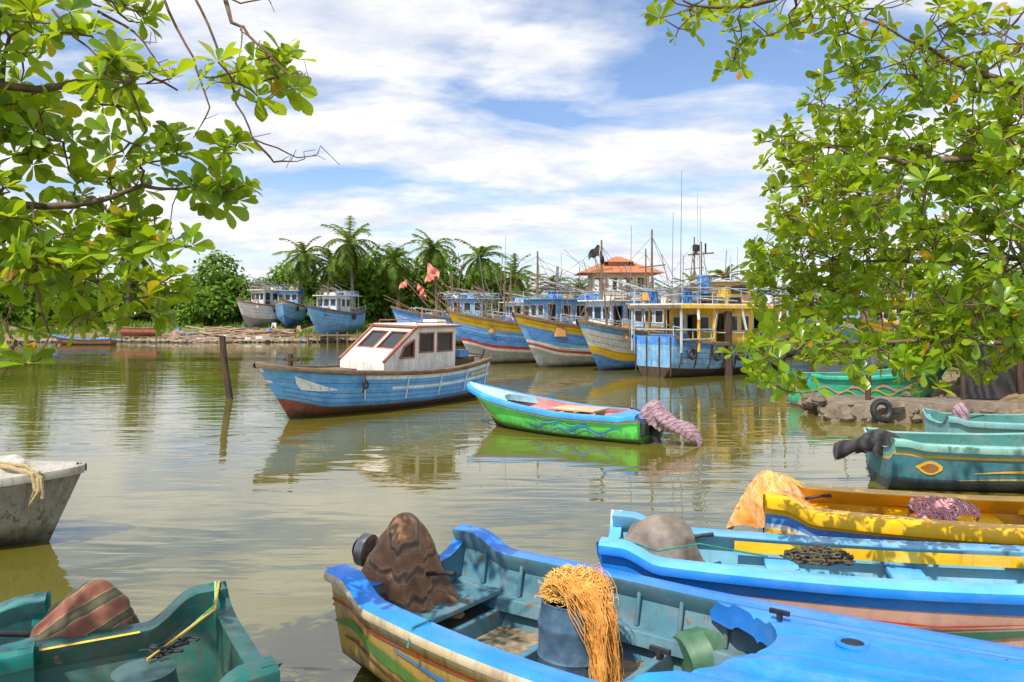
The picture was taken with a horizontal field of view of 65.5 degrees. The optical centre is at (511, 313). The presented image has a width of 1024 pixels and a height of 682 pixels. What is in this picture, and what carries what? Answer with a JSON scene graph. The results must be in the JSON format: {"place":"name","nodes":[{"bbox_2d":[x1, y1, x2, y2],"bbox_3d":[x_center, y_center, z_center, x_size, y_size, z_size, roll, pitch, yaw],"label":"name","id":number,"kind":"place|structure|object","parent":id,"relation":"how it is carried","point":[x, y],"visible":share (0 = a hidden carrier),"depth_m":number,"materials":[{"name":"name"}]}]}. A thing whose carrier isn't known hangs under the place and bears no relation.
{"place":"outdoors","nodes":[
{"label":"outdoors","id":0,"kind":"place"},
{"bbox_2d":[399,280,452,323],"bbox_3d":[-5.318,-0.559,49.999,3.524,3.156,0.239,0,0,0],"label":"flag pole","id":1,"kind":"object","parent":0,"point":[404,284],"visible":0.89,"depth_m":49.98,"materials":[{"name":"brown wood"}]},
{"bbox_2d":[0,342,1023,681],"bbox_3d":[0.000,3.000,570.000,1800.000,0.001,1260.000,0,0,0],"label":"water","id":2,"kind":"structure","parent":0,"point":[260,502],"depth_m":15.29,"materials":[{"name":"liquid"}]},
{"bbox_2d":[0,456,86,545],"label":"outboard boat","id":3,"kind":"object","parent":2,"relation":"on","point":[35,496],"visible":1,"depth_m":10.22,"materials":[{"name":"grey paint"}]},
{"bbox_2d":[0,584,137,681],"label":"outboard boat","id":4,"kind":"object","parent":2,"relation":"on","point":[28,621],"visible":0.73,"depth_m":5.68,"materials":[{"name":"red fabric"}]},
{"bbox_2d":[52,334,117,344],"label":"rowing boat","id":5,"kind":"object","parent":2,"relation":"on","point":[62,340],"visible":0.81,"depth_m":75.54,"materials":[{"name":"blue paint"}]},
{"bbox_2d":[36,580,282,681],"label":"outboard boat","id":6,"kind":"object","parent":2,"relation":"on","point":[197,633],"visible":0.96,"depth_m":5.55,"materials":[{"name":"teal paint"}]},
{"bbox_2d":[219,336,232,398],"bbox_3d":[-10.008,2.301,28.000,0.572,3.018,0.259,0,0,0],"label":"mooring post","id":7,"kind":"object","parent":2,"relation":"in","point":[225,371],"visible":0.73,"depth_m":27.90,"materials":[{"name":"brown wood"}]},
{"bbox_2d":[305,332,361,342],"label":"landing stage","id":8,"kind":"object","parent":2,"relation":"in","point":[327,335],"visible":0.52,"depth_m":80.72,"materials":[{"name":"brown wood"}]},
{"bbox_2d":[253,307,491,418],"bbox_3d":[-4.337,1.621,25.442,3.050,3.660,9.350,2,1,34],"label":"fishing trawler","id":9,"kind":"object","parent":2,"relation":"on","point":[384,366],"visible":0.96,"depth_m":24.94,"materials":[{"name":"blue paint"}]},
{"bbox_2d":[390,273,500,344],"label":"fishing trawler","id":10,"kind":"object","parent":2,"relation":"on","point":[399,313],"visible":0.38,"depth_m":75.09,"materials":[{"name":"blue paint"}]},
{"bbox_2d":[455,270,548,319],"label":"fishing trawler","id":11,"kind":"object","parent":2,"relation":"on","point":[510,306],"visible":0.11,"depth_m":72.33,"materials":[{"name":"blue paint"}]},
{"bbox_2d":[446,251,606,363],"bbox_3d":[1.082,-0.175,49.174,11.787,7.350,3.505,0,0,-35],"label":"fishing trawler","id":12,"kind":"object","parent":2,"relation":"on","point":[503,341],"visible":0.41,"depth_m":47.36,"materials":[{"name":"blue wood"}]},
{"bbox_2d":[416,283,449,309],"bbox_3d":[-4.433,-0.646,46.999,2.551,2.332,0.239,0,0,0],"label":"flag pole","id":13,"kind":"object","parent":12,"relation":"attached to","point":[420,288],"visible":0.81,"depth_m":46.98,"materials":[{"name":"brown wood"}]},
{"bbox_2d":[425,263,462,312],"bbox_3d":[-3.902,-1.007,47.999,2.697,4.038,0.239,0,0,0],"label":"flag pole","id":14,"kind":"object","parent":12,"relation":"attached to","point":[432,271],"visible":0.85,"depth_m":47.98,"materials":[{"name":"fabric"}]},
{"bbox_2d":[466,381,701,445],"bbox_3d":[1.513,2.686,19.908,6.791,1.624,1.862,0,0,37],"label":"outboard skiff","id":15,"kind":"object","parent":2,"relation":"on","point":[652,420],"visible":0.92,"depth_m":19.11,"materials":[{"name":"green paint"}]},
{"bbox_2d":[512,240,660,367],"bbox_3d":[4.788,-0.400,46.354,11.846,7.800,3.475,0,0,-37],"label":"fishing trawler","id":16,"kind":"object","parent":2,"relation":"on","point":[553,343],"visible":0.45,"depth_m":44.17,"materials":[{"name":"blue paint"}]},
{"bbox_2d":[556,266,558,293],"bbox_3d":[2.903,0.400,51.000,0.240,6.804,0.216,0,0,0],"label":"antenna","id":17,"kind":"object","parent":16,"relation":"attached to","point":[557,272],"visible":0.23,"depth_m":50.93,"materials":[{"name":"metal"}]},
{"bbox_2d":[384,171,815,342],"bbox_3d":[6.117,-3.000,49.987,28.667,9.001,20.034,0,0,0],"label":"mast and rod rigging","id":18,"kind":"object","parent":16,"relation":"attached to","point":[489,297],"visible":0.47,"depth_m":49.13,"materials":[{"name":"brown wood"}]},
{"bbox_2d":[576,229,695,370],"bbox_3d":[7.450,-0.600,44.271,11.488,8.200,3.385,0,0,-44],"label":"fishing trawler","id":19,"kind":"object","parent":2,"relation":"on","point":[609,346],"visible":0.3,"depth_m":41.62,"materials":[{"name":"blue paint"}]},
{"bbox_2d":[588,245,606,324],"bbox_3d":[4.536,-1.214,41.999,1.024,4.831,0.239,0,0,0],"label":"flag pole","id":20,"kind":"object","parent":19,"relation":"on","point":[593,253],"visible":0.96,"depth_m":41.98,"materials":[{"name":"brown wood"}]},
{"bbox_2d":[606,249,667,299],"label":"fishing trawler","id":21,"kind":"object","parent":2,"relation":"on","point":[646,274],"visible":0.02,"depth_m":59.73,"materials":[{"name":"grey paint"}]},
{"bbox_2d":[324,511,1023,681],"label":"outboard boat","id":22,"kind":"object","parent":2,"relation":"on","point":[470,603],"visible":0.99,"depth_m":6.09,"materials":[{"name":"blue paint"}]},
{"bbox_2d":[649,237,710,292],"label":"fishing trawler","id":23,"kind":"object","parent":2,"relation":"on","point":[693,266],"visible":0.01,"depth_m":62.11,"materials":[{"name":"grey paint"}]},
{"bbox_2d":[625,180,799,377],"bbox_3d":[11.145,-1.575,40.820,12.824,10.150,3.696,0,0,-37],"label":"fishing trawler","id":24,"kind":"object","parent":2,"relation":"on","point":[690,343],"visible":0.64,"depth_m":38.20,"materials":[{"name":"blue wood"}]},
{"bbox_2d":[724,311,732,375],"bbox_3d":[10.408,1.850,38.300,0.446,3.913,0.431,0,0,0],"label":"mooring post","id":25,"kind":"object","parent":2,"relation":"in","point":[728,366],"visible":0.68,"depth_m":38.13,"materials":[{"name":"brown wood"}]},
{"bbox_2d":[772,269,821,356],"bbox_3d":[18.787,-0.425,55.773,11.422,7.850,3.475,0,0,-41],"label":"fishing trawler","id":26,"kind":"object","parent":2,"relation":"on","point":[795,351],"visible":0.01,"depth_m":55.81,"materials":[{"name":"grey paint"}]},
{"bbox_2d":[596,510,1023,647],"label":"outboard boat","id":27,"kind":"object","parent":2,"relation":"on","point":[971,590],"visible":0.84,"depth_m":7.23,"materials":[{"name":"blue paint"}]},
{"bbox_2d":[806,247,886,346],"bbox_3d":[24.081,-1.225,58.114,11.589,9.450,3.523,0,0,-45],"label":"fishing trawler","id":28,"kind":"object","parent":2,"relation":"on","point":[847,332],"visible":0.07,"depth_m":56.00,"materials":[{"name":"grey paint"}]},
{"bbox_2d":[785,364,944,406],"bbox_3d":[11.885,2.420,26.097,5.522,1.560,1.812,0,0,-10],"label":"outboard skiff","id":29,"kind":"object","parent":2,"relation":"on","point":[836,383],"visible":0.4,"depth_m":25.31,"materials":[{"name":"teal paint"}]},
{"bbox_2d":[865,365,870,399],"bbox_3d":[10.302,2.650,23.000,0.198,2.309,0.172,0,0,0],"label":"mooring post","id":30,"kind":"object","parent":2,"relation":"in","point":[868,394],"visible":0.3,"depth_m":22.94,"materials":[{"name":"brown wood"}]},
{"bbox_2d":[726,471,1023,544],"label":"outboard boat","id":31,"kind":"object","parent":2,"relation":"on","point":[775,502],"visible":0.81,"depth_m":8.64,"materials":[{"name":"yellow paint"}]},
{"bbox_2d":[854,241,941,368],"bbox_3d":[21.840,-0.625,44.856,10.884,8.250,3.443,0,0,-45],"label":"fishing trawler","id":32,"kind":"object","parent":2,"relation":"on","point":[878,328],"visible":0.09,"depth_m":42.37,"materials":[{"name":"grey paint"}]},
{"bbox_2d":[810,395,1023,422],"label":"stone jetty","id":33,"kind":"object","parent":2,"relation":"in","point":[837,404],"visible":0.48,"depth_m":22.19,"materials":[{"name":"stone"},{"name":"rubber"}]},
{"bbox_2d":[798,391,1011,422],"bbox_3d":[12.887,2.765,23.202,8.519,0.830,3.256,0,0,0],"label":"jetty rubble","id":34,"kind":"object","parent":33,"relation":"on","point":[811,400],"visible":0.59,"depth_m":22.10,"materials":[{"name":"stone"}]},
{"bbox_2d":[870,398,893,421],"bbox_3d":[10.100,2.650,21.750,0.660,0.641,0.247,0,0,0],"label":"tyre","id":35,"kind":"object","parent":34,"relation":"on","point":[874,405],"visible":1,"depth_m":21.69,"materials":[{"name":"black rubber"}]},
{"bbox_2d":[833,427,1023,492],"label":"outboard boat","id":36,"kind":"object","parent":2,"relation":"on","point":[973,462],"visible":0.97,"depth_m":13.33,"materials":[{"name":"teal paint"}]},
{"bbox_2d":[923,403,1023,432],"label":"outboard boat","id":37,"kind":"object","parent":2,"relation":"on","point":[959,418],"visible":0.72,"depth_m":17.03,"materials":[{"name":"teal paint"}]},
{"bbox_2d":[1015,335,1023,393],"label":"mooring post","id":38,"kind":"object","parent":2,"relation":"in","point":[1020,380],"visible":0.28,"depth_m":23.23,"materials":[{"name":"brown wood"}]},
{"bbox_2d":[0,0,1023,308],"label":"sky","id":39,"kind":"structure","parent":0,"point":[551,127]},
{"bbox_2d":[1,321,1023,413],"bbox_3d":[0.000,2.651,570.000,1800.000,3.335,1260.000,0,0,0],"label":"ground","id":40,"kind":"structure","parent":0,"point":[955,389],"depth_m":84.81,"materials":[{"name":"brown soil"}]},
{"bbox_2d":[107,243,160,322],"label":"palm tree","id":41,"kind":"object","parent":40,"relation":"on","point":[144,263],"visible":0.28,"depth_m":94.55,"materials":[{"name":"green plant"}]},
{"bbox_2d":[0,0,339,376],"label":"almond tree","id":42,"kind":"object","parent":40,"relation":"on","point":[110,83],"visible":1,"depth_m":4.94,"materials":[{"name":"green plant"}]},
{"bbox_2d":[4,337,355,342],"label":"shore rocks","id":43,"kind":"object","parent":40,"relation":"on","point":[151,340],"visible":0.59,"depth_m":82.05,"materials":[{"name":"grey stone"}]},
{"bbox_2d":[0,319,397,338],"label":"bank grass","id":44,"kind":"structure","parent":40,"relation":"on","point":[365,326],"depth_m":91.29,"materials":[{"name":"green plant"}]},
{"bbox_2d":[99,323,319,342],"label":"timber pile","id":45,"kind":"object","parent":40,"relation":"on","point":[253,333],"visible":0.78,"depth_m":85.66,"materials":[{"name":"brown wood"}]},
{"bbox_2d":[115,326,163,335],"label":"rowing boat","id":46,"kind":"object","parent":45,"relation":"on","point":[137,331],"visible":0.71,"depth_m":83.33,"materials":[{"name":"brown wood"}]},
{"bbox_2d":[236,277,287,326],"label":"fishing trawler","id":47,"kind":"object","parent":40,"relation":"on","point":[258,309],"visible":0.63,"depth_m":91.50,"materials":[{"name":"grey paint"}]},
{"bbox_2d":[273,278,307,327],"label":"fishing trawler","id":48,"kind":"object","parent":40,"relation":"on","point":[290,308],"visible":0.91,"depth_m":91.19,"materials":[{"name":"blue paint"}]},
{"bbox_2d":[272,236,327,326],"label":"palm tree","id":49,"kind":"object","parent":40,"relation":"on","point":[302,262],"visible":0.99,"depth_m":91.99,"materials":[{"name":"green plant"}]},
{"bbox_2d":[307,248,356,309],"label":"palm tree","id":50,"kind":"object","parent":40,"relation":"on","point":[329,277],"visible":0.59,"depth_m":92.37,"materials":[{"name":"green plant"}]},
{"bbox_2d":[305,281,366,333],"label":"fishing trawler","id":51,"kind":"object","parent":40,"relation":"on","point":[325,314],"visible":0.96,"depth_m":84.25,"materials":[{"name":"blue paint"}]},
{"bbox_2d":[321,215,379,308],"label":"palm tree","id":52,"kind":"object","parent":40,"relation":"on","point":[349,254],"visible":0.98,"depth_m":89.72,"materials":[{"name":"green plant"}]},
{"bbox_2d":[367,241,423,308],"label":"palm tree","id":53,"kind":"object","parent":40,"relation":"on","point":[394,271],"visible":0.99,"depth_m":91.81,"materials":[{"name":"green plant"}]},
{"bbox_2d":[404,229,457,309],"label":"palm tree","id":54,"kind":"object","parent":40,"relation":"on","point":[432,255],"visible":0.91,"depth_m":89.36,"materials":[{"name":"green plant"}]},
{"bbox_2d":[453,238,511,294],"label":"palm tree","id":55,"kind":"object","parent":40,"relation":"on","point":[482,251],"visible":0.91,"depth_m":90.36,"materials":[{"name":"green plant"}]},
{"bbox_2d":[0,241,1023,389],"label":"distant tree line","id":56,"kind":"object","parent":40,"relation":"on","point":[216,296],"depth_m":95.96,"materials":[{"name":"green plant"}]},
{"bbox_2d":[491,253,541,319],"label":"palm tree","id":57,"kind":"object","parent":40,"relation":"on","point":[519,276],"visible":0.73,"depth_m":95.47,"materials":[{"name":"green plant"}]},
{"bbox_2d":[530,275,571,305],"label":"palm tree","id":58,"kind":"object","parent":40,"relation":"on","point":[551,278],"visible":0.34,"depth_m":103.34,"materials":[{"name":"green plant"}]},
{"bbox_2d":[562,277,598,297],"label":"palm tree","id":59,"kind":"object","parent":40,"relation":"on","point":[577,284],"visible":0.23,"depth_m":99.83,"materials":[{"name":"green plant"}]},
{"bbox_2d":[574,257,664,299],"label":"red roof house","id":60,"kind":"structure","parent":40,"relation":"on","point":[620,262],"depth_m":89.33,"materials":[{"name":"tile"}]},
{"bbox_2d":[631,280,659,289],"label":"palm tree","id":61,"kind":"object","parent":40,"relation":"on","point":[649,283],"visible":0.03,"depth_m":101.05,"materials":[{"name":"green plant"}]},
{"bbox_2d":[674,272,710,286],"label":"palm tree","id":62,"kind":"object","parent":40,"relation":"on","point":[686,275],"visible":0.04,"depth_m":99.51,"materials":[{"name":"green plant"}]},
{"bbox_2d":[690,252,695,285],"bbox_3d":[9.886,-1.223,43.999,0.468,4.450,0.239,0,0,0],"label":"flag pole","id":63,"kind":"object","parent":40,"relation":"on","point":[691,266],"visible":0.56,"depth_m":43.98,"materials":[{"name":"grey wood"}]},
{"bbox_2d":[707,264,745,279],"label":"palm tree","id":64,"kind":"object","parent":40,"relation":"on","point":[717,271],"visible":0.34,"depth_m":99.50,"materials":[{"name":"green plant"}]},
{"bbox_2d":[641,0,1023,401],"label":"almond tree","id":65,"kind":"object","parent":40,"relation":"on","point":[987,161],"visible":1,"depth_m":7.31,"materials":[{"name":"green plant"}]},
{"bbox_2d":[910,301,1023,399],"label":"tarpaulin shed","id":66,"kind":"structure","parent":40,"relation":"on","point":[1003,384],"depth_m":23.41,"materials":[{"name":"grey fabric"}]}
]}

